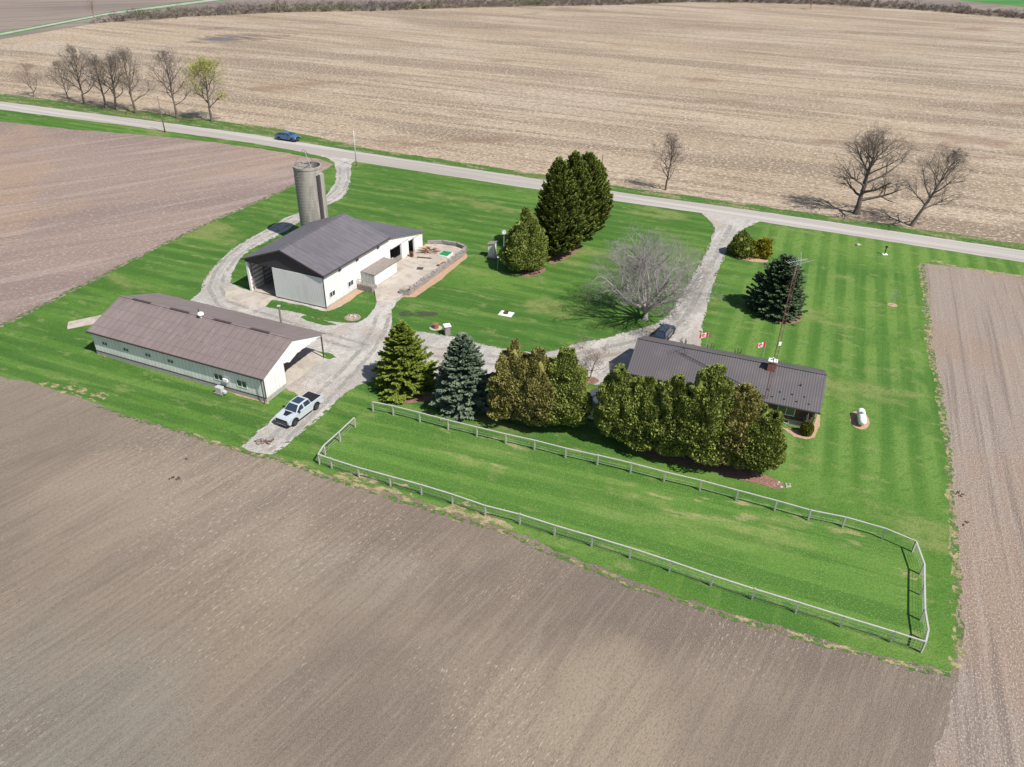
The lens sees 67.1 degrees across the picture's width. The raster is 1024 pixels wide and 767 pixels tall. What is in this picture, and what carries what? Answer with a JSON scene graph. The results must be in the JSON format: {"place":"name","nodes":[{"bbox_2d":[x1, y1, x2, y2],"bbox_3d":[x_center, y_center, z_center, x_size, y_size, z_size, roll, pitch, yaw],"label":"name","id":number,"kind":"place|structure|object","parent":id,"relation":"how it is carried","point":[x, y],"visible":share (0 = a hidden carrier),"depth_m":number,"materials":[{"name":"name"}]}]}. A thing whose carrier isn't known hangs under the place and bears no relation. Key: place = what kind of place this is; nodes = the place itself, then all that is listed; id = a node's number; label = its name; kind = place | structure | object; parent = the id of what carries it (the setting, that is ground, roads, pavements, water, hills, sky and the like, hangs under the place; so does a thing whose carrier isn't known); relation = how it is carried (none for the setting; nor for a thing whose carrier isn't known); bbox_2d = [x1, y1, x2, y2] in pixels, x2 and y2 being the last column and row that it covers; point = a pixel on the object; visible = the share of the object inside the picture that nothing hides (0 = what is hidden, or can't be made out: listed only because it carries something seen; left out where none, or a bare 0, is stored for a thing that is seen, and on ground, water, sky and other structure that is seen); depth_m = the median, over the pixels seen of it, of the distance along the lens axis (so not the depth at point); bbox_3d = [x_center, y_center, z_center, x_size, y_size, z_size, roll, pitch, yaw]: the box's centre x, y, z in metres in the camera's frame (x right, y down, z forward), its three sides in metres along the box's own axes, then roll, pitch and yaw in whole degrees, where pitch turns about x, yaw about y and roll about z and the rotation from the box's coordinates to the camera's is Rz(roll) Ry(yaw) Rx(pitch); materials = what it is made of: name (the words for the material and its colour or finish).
{"place":"outdoors","nodes":[
{"label":"outdoors","id":0,"kind":"place"},
{"bbox_2d":[0,0,216,34],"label":"road","id":1,"kind":"structure","parent":0,"point":[108,13],"depth_m":368.79,"materials":[{"name":"asphalt"}]},
{"bbox_2d":[0,122,331,326],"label":"field","id":2,"kind":"structure","parent":0,"point":[79,207],"depth_m":152.20,"materials":[{"name":"soil"}]},
{"bbox_2d":[301,315,336,324],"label":"lawn","id":3,"kind":"structure","parent":0,"point":[315,320],"depth_m":108.95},
{"bbox_2d":[265,291,376,322],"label":"lawn","id":4,"kind":"structure","parent":0,"point":[363,304],"depth_m":112.06,"materials":[{"name":"plant"}]},
{"bbox_2d":[326,289,362,309],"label":"gravel bed","id":5,"kind":"object","parent":4,"relation":"on","point":[352,295],"visible":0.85,"depth_m":114.80,"materials":[{"name":"gravel"}]},
{"bbox_2d":[0,161,959,670],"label":"lawn","id":6,"kind":"structure","parent":0,"point":[856,339],"depth_m":103.19,"materials":[{"name":"plant"}]},
{"bbox_2d":[39,383,107,401],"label":"dry patch","id":7,"kind":"object","parent":6,"relation":"on","point":[81,391],"visible":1,"depth_m":92.50,"materials":[{"name":"beige plant"}]},
{"bbox_2d":[67,315,100,328],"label":"concrete pad","id":8,"kind":"object","parent":6,"relation":"on","point":[82,322],"visible":0.44,"depth_m":107.14,"materials":[{"name":"concrete"}]},
{"bbox_2d":[86,293,324,403],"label":"long shed","id":9,"kind":"structure","parent":6,"relation":"on","point":[222,351],"depth_m":95.25,"materials":[{"name":"white"}]},
{"bbox_2d":[238,395,297,446],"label":"verge","id":10,"kind":"structure","parent":6,"relation":"on","point":[254,434],"depth_m":86.88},
{"bbox_2d":[292,150,327,225],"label":"silo","id":11,"kind":"object","parent":6,"relation":"on","point":[310,189],"visible":0.83,"depth_m":127.66,"materials":[{"name":"concrete"}]},
{"bbox_2d":[180,431,446,511],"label":"verge","id":12,"kind":"structure","parent":6,"relation":"on","point":[319,472],"depth_m":81.38,"materials":[{"name":"beige plant"}]},
{"bbox_2d":[241,213,424,308],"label":"barn","id":13,"kind":"structure","parent":6,"relation":"on","point":[323,263],"depth_m":115.08,"materials":[{"name":"white"}]},
{"bbox_2d":[272,267,325,306],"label":"sliding door","id":14,"kind":"structure","parent":13,"relation":"in","point":[295,286],"depth_m":112.22,"materials":[{"name":"metal"}]},
{"bbox_2d":[401,240,408,258],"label":"sliding door","id":15,"kind":"structure","parent":13,"relation":"in","point":[404,246],"depth_m":127.09,"materials":[{"name":"white"}]},
{"bbox_2d":[334,470,412,498],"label":"dry patch","id":16,"kind":"object","parent":6,"relation":"on","point":[393,490],"visible":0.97,"depth_m":79.18,"materials":[{"name":"beige plant"}]},
{"bbox_2d":[357,257,396,292],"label":"storage hut","id":17,"kind":"object","parent":6,"relation":"on","point":[377,273],"visible":1,"depth_m":118.19,"materials":[{"name":"white"}]},
{"bbox_2d":[370,319,438,405],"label":"spruce tree","id":18,"kind":"object","parent":6,"relation":"on","point":[405,370],"visible":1,"depth_m":91.75,"materials":[{"name":"green plant"}]},
{"bbox_2d":[404,391,433,402],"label":"mulch bed","id":19,"kind":"object","parent":6,"relation":"on","point":[419,398],"visible":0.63,"depth_m":92.62,"materials":[{"name":"soil"}]},
{"bbox_2d":[399,240,466,294],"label":"stone wall","id":20,"kind":"structure","parent":6,"relation":"on","point":[417,285],"depth_m":124.36,"materials":[{"name":"stone"}]},
{"bbox_2d":[402,254,466,296],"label":"gravel bed","id":21,"kind":"object","parent":6,"relation":"on","point":[433,281],"visible":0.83,"depth_m":121.45,"materials":[{"name":"gravel"}]},
{"bbox_2d":[429,332,492,420],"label":"spruce tree","id":22,"kind":"object","parent":6,"relation":"on","point":[463,377],"visible":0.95,"depth_m":87.95,"materials":[{"name":"green plant"}]},
{"bbox_2d":[191,153,758,453],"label":"gravel yard","id":23,"kind":"structure","parent":6,"relation":"on","point":[319,376],"depth_m":106.00,"materials":[{"name":"gravel"}]},
{"bbox_2d":[224,286,276,306],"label":"concrete pad","id":24,"kind":"object","parent":23,"relation":"on","point":[242,296],"visible":1,"depth_m":114.88,"materials":[{"name":"concrete"}]},
{"bbox_2d":[209,169,345,346],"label":"wheel track","id":25,"kind":"structure","parent":23,"relation":"on","point":[240,246],"depth_m":126.05,"materials":[{"name":"gravel"}]},
{"bbox_2d":[212,167,344,287],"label":"wheel track","id":26,"kind":"structure","parent":23,"relation":"on","point":[226,264],"depth_m":135.57,"materials":[{"name":"gravel"}]},
{"bbox_2d":[220,167,368,344],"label":"wheel track","id":27,"kind":"structure","parent":23,"relation":"on","point":[235,303],"depth_m":116.31,"materials":[{"name":"gravel"}]},
{"bbox_2d":[274,391,322,426],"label":"pickup truck","id":28,"kind":"object","parent":23,"relation":"on","point":[298,407],"visible":1,"depth_m":87.76,"materials":[{"name":"silver metal"}]},
{"bbox_2d":[283,347,324,384],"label":"concrete pad","id":29,"kind":"object","parent":23,"relation":"on","point":[302,362],"visible":0.68,"depth_m":98.89,"materials":[{"name":"concrete"}]},
{"bbox_2d":[273,393,344,453],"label":"verge","id":30,"kind":"structure","parent":23,"relation":"on","point":[324,412],"depth_m":87.32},
{"bbox_2d":[269,319,377,437],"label":"wheel track","id":31,"kind":"structure","parent":23,"relation":"on","point":[342,369],"depth_m":100.29,"materials":[{"name":"gravel"}]},
{"bbox_2d":[266,313,391,451],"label":"wheel track","id":32,"kind":"structure","parent":23,"relation":"on","point":[295,431],"depth_m":94.34,"materials":[{"name":"gravel"}]},
{"bbox_2d":[374,244,461,302],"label":"patio","id":33,"kind":"structure","parent":23,"relation":"on","point":[407,274],"depth_m":123.03,"materials":[{"name":"concrete"}]},
{"bbox_2d":[417,245,440,254],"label":"lumber pile","id":34,"kind":"object","parent":33,"relation":"on","point":[429,249],"visible":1,"depth_m":129.70,"materials":[{"name":"beige wood"}]},
{"bbox_2d":[435,337,672,364],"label":"wheel track","id":35,"kind":"structure","parent":23,"relation":"on","point":[625,351],"depth_m":101.71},
{"bbox_2d":[575,344,611,378],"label":"bare tree","id":36,"kind":"object","parent":23,"relation":"on","point":[596,359],"visible":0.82,"depth_m":95.62,"materials":[{"name":"brown plant"}]},
{"bbox_2d":[652,323,675,339],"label":"parked car","id":37,"kind":"object","parent":23,"relation":"on","point":[661,332],"visible":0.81,"depth_m":105.19,"materials":[{"name":"blue metal"}]},
{"bbox_2d":[634,225,726,340],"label":"wheel track","id":38,"kind":"structure","parent":23,"relation":"on","point":[707,259],"depth_m":126.41,"materials":[{"name":"gravel"}]},
{"bbox_2d":[674,225,732,327],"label":"wheel track","id":39,"kind":"structure","parent":23,"relation":"on","point":[704,275],"depth_m":125.08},
{"bbox_2d":[671,226,737,336],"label":"wheel track","id":40,"kind":"structure","parent":23,"relation":"on","point":[680,328],"depth_m":119.32,"materials":[{"name":"gravel"}]},
{"bbox_2d":[442,500,512,535],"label":"dry patch","id":41,"kind":"object","parent":6,"relation":"on","point":[483,520],"visible":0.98,"depth_m":75.21,"materials":[{"name":"beige plant"}]},
{"bbox_2d":[486,337,529,420],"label":"cedar tree","id":42,"kind":"object","parent":6,"relation":"on","point":[505,384],"visible":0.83,"depth_m":84.98,"materials":[{"name":"green plant"}]},
{"bbox_2d":[94,406,951,676],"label":"verge","id":43,"kind":"structure","parent":6,"relation":"on","point":[561,557],"depth_m":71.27,"materials":[{"name":"plant"}]},
{"bbox_2d":[498,206,549,271],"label":"cedar tree","id":44,"kind":"object","parent":6,"relation":"on","point":[525,246],"visible":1,"depth_m":121.28,"materials":[{"name":"green plant"}]},
{"bbox_2d":[519,267,545,276],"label":"mulch bed","id":45,"kind":"object","parent":6,"relation":"on","point":[527,273],"visible":0.65,"depth_m":124.38,"materials":[{"name":"wood"}]},
{"bbox_2d":[514,346,556,426],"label":"cedar tree","id":46,"kind":"object","parent":6,"relation":"on","point":[537,383],"visible":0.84,"depth_m":84.20,"materials":[{"name":"green plant"}]},
{"bbox_2d":[549,243,582,263],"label":"mulch bed","id":47,"kind":"object","parent":6,"relation":"on","point":[557,258],"visible":0.59,"depth_m":130.21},
{"bbox_2d":[533,156,586,255],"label":"spruce tree","id":48,"kind":"object","parent":47,"relation":"on","point":[558,217],"visible":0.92,"depth_m":124.34,"materials":[{"name":"green plant"}]},
{"bbox_2d":[565,150,599,241],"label":"spruce tree","id":49,"kind":"object","parent":47,"relation":"on","point":[578,167],"visible":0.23,"depth_m":126.83,"materials":[{"name":"green plant"}]},
{"bbox_2d":[543,346,593,426],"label":"cedar tree","id":50,"kind":"object","parent":6,"relation":"on","point":[568,378],"visible":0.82,"depth_m":84.28,"materials":[{"name":"green plant"}]},
{"bbox_2d":[581,151,611,232],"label":"spruce tree","id":51,"kind":"object","parent":6,"relation":"on","point":[595,176],"visible":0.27,"depth_m":131.70,"materials":[{"name":"green plant"}]},
{"bbox_2d":[599,159,614,218],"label":"spruce tree","id":52,"kind":"object","parent":6,"relation":"on","point":[608,189],"visible":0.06,"depth_m":138.53,"materials":[{"name":"green plant"}]},
{"bbox_2d":[592,363,636,441],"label":"cedar tree","id":53,"kind":"object","parent":6,"relation":"on","point":[616,383],"visible":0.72,"depth_m":82.66,"materials":[{"name":"green plant"}]},
{"bbox_2d":[321,408,924,641],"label":"paddock grass","id":54,"kind":"structure","parent":6,"relation":"on","point":[856,572],"depth_m":75.36,"materials":[{"name":"plant"}]},
{"bbox_2d":[317,401,929,652],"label":"paddock fence","id":55,"kind":"object","parent":54,"relation":"on","point":[924,611],"visible":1,"depth_m":74.24,"materials":[{"name":"white wood"}]},
{"bbox_2d":[546,214,714,351],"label":"verge","id":56,"kind":"structure","parent":6,"relation":"on","point":[711,224],"depth_m":111.87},
{"bbox_2d":[613,376,665,450],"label":"cedar tree","id":57,"kind":"object","parent":6,"relation":"on","point":[642,403],"visible":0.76,"depth_m":81.54,"materials":[{"name":"green plant"}]},
{"bbox_2d":[579,222,724,338],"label":"bare tree","id":58,"kind":"object","parent":6,"relation":"on","point":[645,301],"visible":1,"depth_m":106.53,"materials":[{"name":"grey plant"}]},
{"bbox_2d":[673,363,735,466],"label":"cedar tree","id":59,"kind":"object","parent":6,"relation":"on","point":[711,390],"visible":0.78,"depth_m":78.09,"materials":[{"name":"green plant"}]},
{"bbox_2d":[640,449,784,488],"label":"mulch bed","id":60,"kind":"object","parent":6,"relation":"on","point":[749,476],"visible":0.81,"depth_m":82.02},
{"bbox_2d":[643,373,696,456],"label":"cedar tree","id":61,"kind":"object","parent":60,"relation":"on","point":[673,389],"visible":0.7,"depth_m":80.03,"materials":[{"name":"green plant"}]},
{"bbox_2d":[627,336,826,426],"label":"house","id":62,"kind":"structure","parent":6,"relation":"on","point":[795,394],"depth_m":91.62,"materials":[{"name":"brick"}]},
{"bbox_2d":[777,406,795,416],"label":"window","id":63,"kind":"structure","parent":62,"relation":"in","point":[786,411],"depth_m":88.79,"materials":[{"name":"glass"}]},
{"bbox_2d":[699,223,755,333],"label":"verge","id":64,"kind":"structure","parent":6,"relation":"on","point":[725,254],"depth_m":124.49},
{"bbox_2d":[715,383,763,468],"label":"cedar tree","id":65,"kind":"object","parent":6,"relation":"on","point":[748,398],"visible":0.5,"depth_m":77.80,"materials":[{"name":"green plant"}]},
{"bbox_2d":[727,229,757,258],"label":"shrub","id":66,"kind":"object","parent":6,"relation":"on","point":[741,243],"visible":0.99,"depth_m":130.36,"materials":[{"name":"green plant"}]},
{"bbox_2d":[736,256,767,261],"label":"mulch bed","id":67,"kind":"object","parent":6,"relation":"on","point":[753,259],"visible":0.76,"depth_m":130.73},
{"bbox_2d":[730,403,786,471],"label":"cedar tree","id":68,"kind":"object","parent":6,"relation":"on","point":[768,445],"visible":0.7,"depth_m":77.86,"materials":[{"name":"green plant"}]},
{"bbox_2d":[751,237,772,258],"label":"shrub","id":69,"kind":"object","parent":6,"relation":"on","point":[763,247],"visible":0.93,"depth_m":130.24,"materials":[{"name":"yellow plant"}]},
{"bbox_2d":[764,313,801,323],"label":"mulch bed","id":70,"kind":"object","parent":6,"relation":"on","point":[787,321],"visible":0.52,"depth_m":111.75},
{"bbox_2d":[740,253,808,325],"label":"spruce tree","id":71,"kind":"object","parent":70,"relation":"on","point":[768,300],"visible":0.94,"depth_m":110.94,"materials":[{"name":"green plant"}]},
{"bbox_2d":[765,257,812,403],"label":"antenna mast","id":72,"kind":"object","parent":6,"relation":"on","point":[779,344],"visible":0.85,"depth_m":83.61,"materials":[{"name":"metal"}]},
{"bbox_2d":[783,414,820,438],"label":"gravel bed","id":73,"kind":"object","parent":6,"relation":"on","point":[795,433],"visible":0.82,"depth_m":88.34,"materials":[{"name":"gravel"}]},
{"bbox_2d":[800,413,814,436],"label":"shrub","id":74,"kind":"object","parent":73,"relation":"on","point":[807,427],"visible":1,"depth_m":87.02,"materials":[{"name":"green plant"}]},
{"bbox_2d":[850,411,869,428],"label":"mulch bed","id":75,"kind":"object","parent":6,"relation":"on","point":[853,419],"visible":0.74,"depth_m":90.29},
{"bbox_2d":[857,408,866,425],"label":"propane tank","id":76,"kind":"object","parent":75,"relation":"on","point":[861,416],"visible":1,"depth_m":89.37,"materials":[{"name":"metal"}]},
{"bbox_2d":[918,263,964,670],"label":"verge","id":77,"kind":"structure","parent":6,"relation":"on","point":[953,533],"depth_m":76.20,"materials":[{"name":"green plant"}]},
{"bbox_2d":[486,241,497,258],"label":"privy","id":78,"kind":"structure","parent":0,"point":[492,249],"depth_m":128.69,"materials":[{"name":"white"}]},
{"bbox_2d":[0,2,1012,766],"bbox_3d":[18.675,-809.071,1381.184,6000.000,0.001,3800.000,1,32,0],"label":"ground","id":79,"kind":"structure","parent":0,"point":[218,606],"depth_m":62.24,"materials":[{"name":"soil"}]},
{"bbox_2d":[0,0,222,36],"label":"verge","id":80,"kind":"structure","parent":79,"relation":"on","point":[96,17],"depth_m":356.62,"materials":[{"name":"plant"}]},
{"bbox_2d":[0,184,294,327],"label":"verge","id":81,"kind":"structure","parent":79,"relation":"on","point":[68,292],"depth_m":121.96,"materials":[{"name":"plant"}]},
{"bbox_2d":[0,110,334,164],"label":"verge","id":82,"kind":"structure","parent":79,"relation":"on","point":[35,119],"depth_m":194.26,"materials":[{"name":"plant"}]},
{"bbox_2d":[0,94,1023,249],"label":"verge","id":83,"kind":"structure","parent":79,"relation":"on","point":[192,121],"depth_m":177.07,"materials":[{"name":"plant"}]},
{"bbox_2d":[53,43,102,103],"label":"bare tree","id":84,"kind":"object","parent":83,"relation":"on","point":[73,53],"visible":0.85,"depth_m":209.44,"materials":[{"name":"brown plant"}]},
{"bbox_2d":[69,51,124,107],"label":"bare tree","id":85,"kind":"object","parent":83,"relation":"on","point":[98,80],"visible":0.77,"depth_m":207.39,"materials":[{"name":"brown plant"}]},
{"bbox_2d":[75,46,128,109],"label":"bare tree","id":86,"kind":"object","parent":83,"relation":"on","point":[103,81],"visible":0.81,"depth_m":205.05,"materials":[{"name":"brown plant"}]},
{"bbox_2d":[92,45,153,112],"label":"bare tree","id":87,"kind":"object","parent":83,"relation":"on","point":[127,78],"visible":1,"depth_m":202.40,"materials":[{"name":"brown plant"}]},
{"bbox_2d":[139,47,195,118],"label":"bare tree","id":88,"kind":"object","parent":83,"relation":"on","point":[162,53],"visible":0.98,"depth_m":197.50,"materials":[{"name":"brown plant"}]},
{"bbox_2d":[179,50,231,121],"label":"leafy tree","id":89,"kind":"object","parent":83,"relation":"on","point":[198,67],"visible":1,"depth_m":195.75,"materials":[{"name":"green plant"}]},
{"bbox_2d":[0,2,1023,243],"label":"stubble field","id":90,"kind":"structure","parent":0,"point":[771,105],"depth_m":244.50,"materials":[{"name":"plant"}]},
{"bbox_2d":[8,60,45,96],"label":"bare tree","id":91,"kind":"object","parent":90,"relation":"on","point":[27,73],"visible":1,"depth_m":218.17,"materials":[{"name":"brown plant"}]},
{"bbox_2d":[43,59,74,98],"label":"bare tree","id":92,"kind":"object","parent":90,"relation":"on","point":[55,68],"visible":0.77,"depth_m":216.49,"materials":[{"name":"brown plant"}]},
{"bbox_2d":[186,33,291,43],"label":"damp patch","id":93,"kind":"object","parent":90,"relation":"on","point":[249,34],"visible":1,"depth_m":320.85,"materials":[{"name":"soil"}]},
{"bbox_2d":[199,37,252,40],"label":"puddle","id":94,"kind":"object","parent":93,"relation":"on","point":[217,39],"visible":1,"depth_m":313.93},
{"bbox_2d":[652,129,687,189],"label":"bare tree","id":95,"kind":"object","parent":90,"relation":"on","point":[673,147],"visible":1,"depth_m":157.13,"materials":[{"name":"brown plant"}]},
{"bbox_2d":[829,121,923,214],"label":"bare tree","id":96,"kind":"object","parent":90,"relation":"on","point":[867,172],"visible":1,"depth_m":145.76,"materials":[{"name":"brown plant"}]},
{"bbox_2d":[896,141,975,226],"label":"bare tree","id":97,"kind":"object","parent":90,"relation":"on","point":[957,157],"visible":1,"depth_m":140.41,"materials":[{"name":"brown plant"}]},
{"bbox_2d":[0,102,1023,261],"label":"road","id":98,"kind":"structure","parent":0,"point":[819,225],"depth_m":164.84,"materials":[{"name":"asphalt"}]},
{"bbox_2d":[275,131,299,141],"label":"car","id":99,"kind":"object","parent":98,"relation":"on","point":[288,135],"visible":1,"depth_m":186.71,"materials":[{"name":"metal"}]},
{"bbox_2d":[0,0,1023,38],"bbox_3d":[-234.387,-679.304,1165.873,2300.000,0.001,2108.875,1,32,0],"label":"field","id":100,"kind":"structure","parent":0,"point":[16,14],"depth_m":393.31,"materials":[{"name":"soil"}]},
{"bbox_2d":[100,0,1023,22],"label":"verge","id":101,"kind":"structure","parent":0,"point":[345,10],"depth_m":427.93,"materials":[{"name":"plant"}]},
{"bbox_2d":[90,0,1023,22],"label":"hedgerow","id":102,"kind":"object","parent":101,"relation":"on","point":[405,4],"visible":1,"depth_m":421.65,"materials":[{"name":"plant"}]},
{"bbox_2d":[587,388,598,419],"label":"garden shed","id":103,"kind":"structure","parent":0,"point":[593,395],"depth_m":89.22,"materials":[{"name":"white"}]},
{"bbox_2d":[855,236,1023,277],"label":"verge","id":104,"kind":"structure","parent":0,"point":[920,254],"depth_m":132.95,"materials":[{"name":"plant"}]},
{"bbox_2d":[919,263,1023,766],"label":"field","id":105,"kind":"structure","parent":0,"point":[977,329],"depth_m":79.53,"materials":[{"name":"soil"}]},
{"bbox_2d":[963,0,1023,6],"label":"green field","id":106,"kind":"structure","parent":0,"point":[1019,3],"depth_m":499.40,"materials":[{"name":"plant"}]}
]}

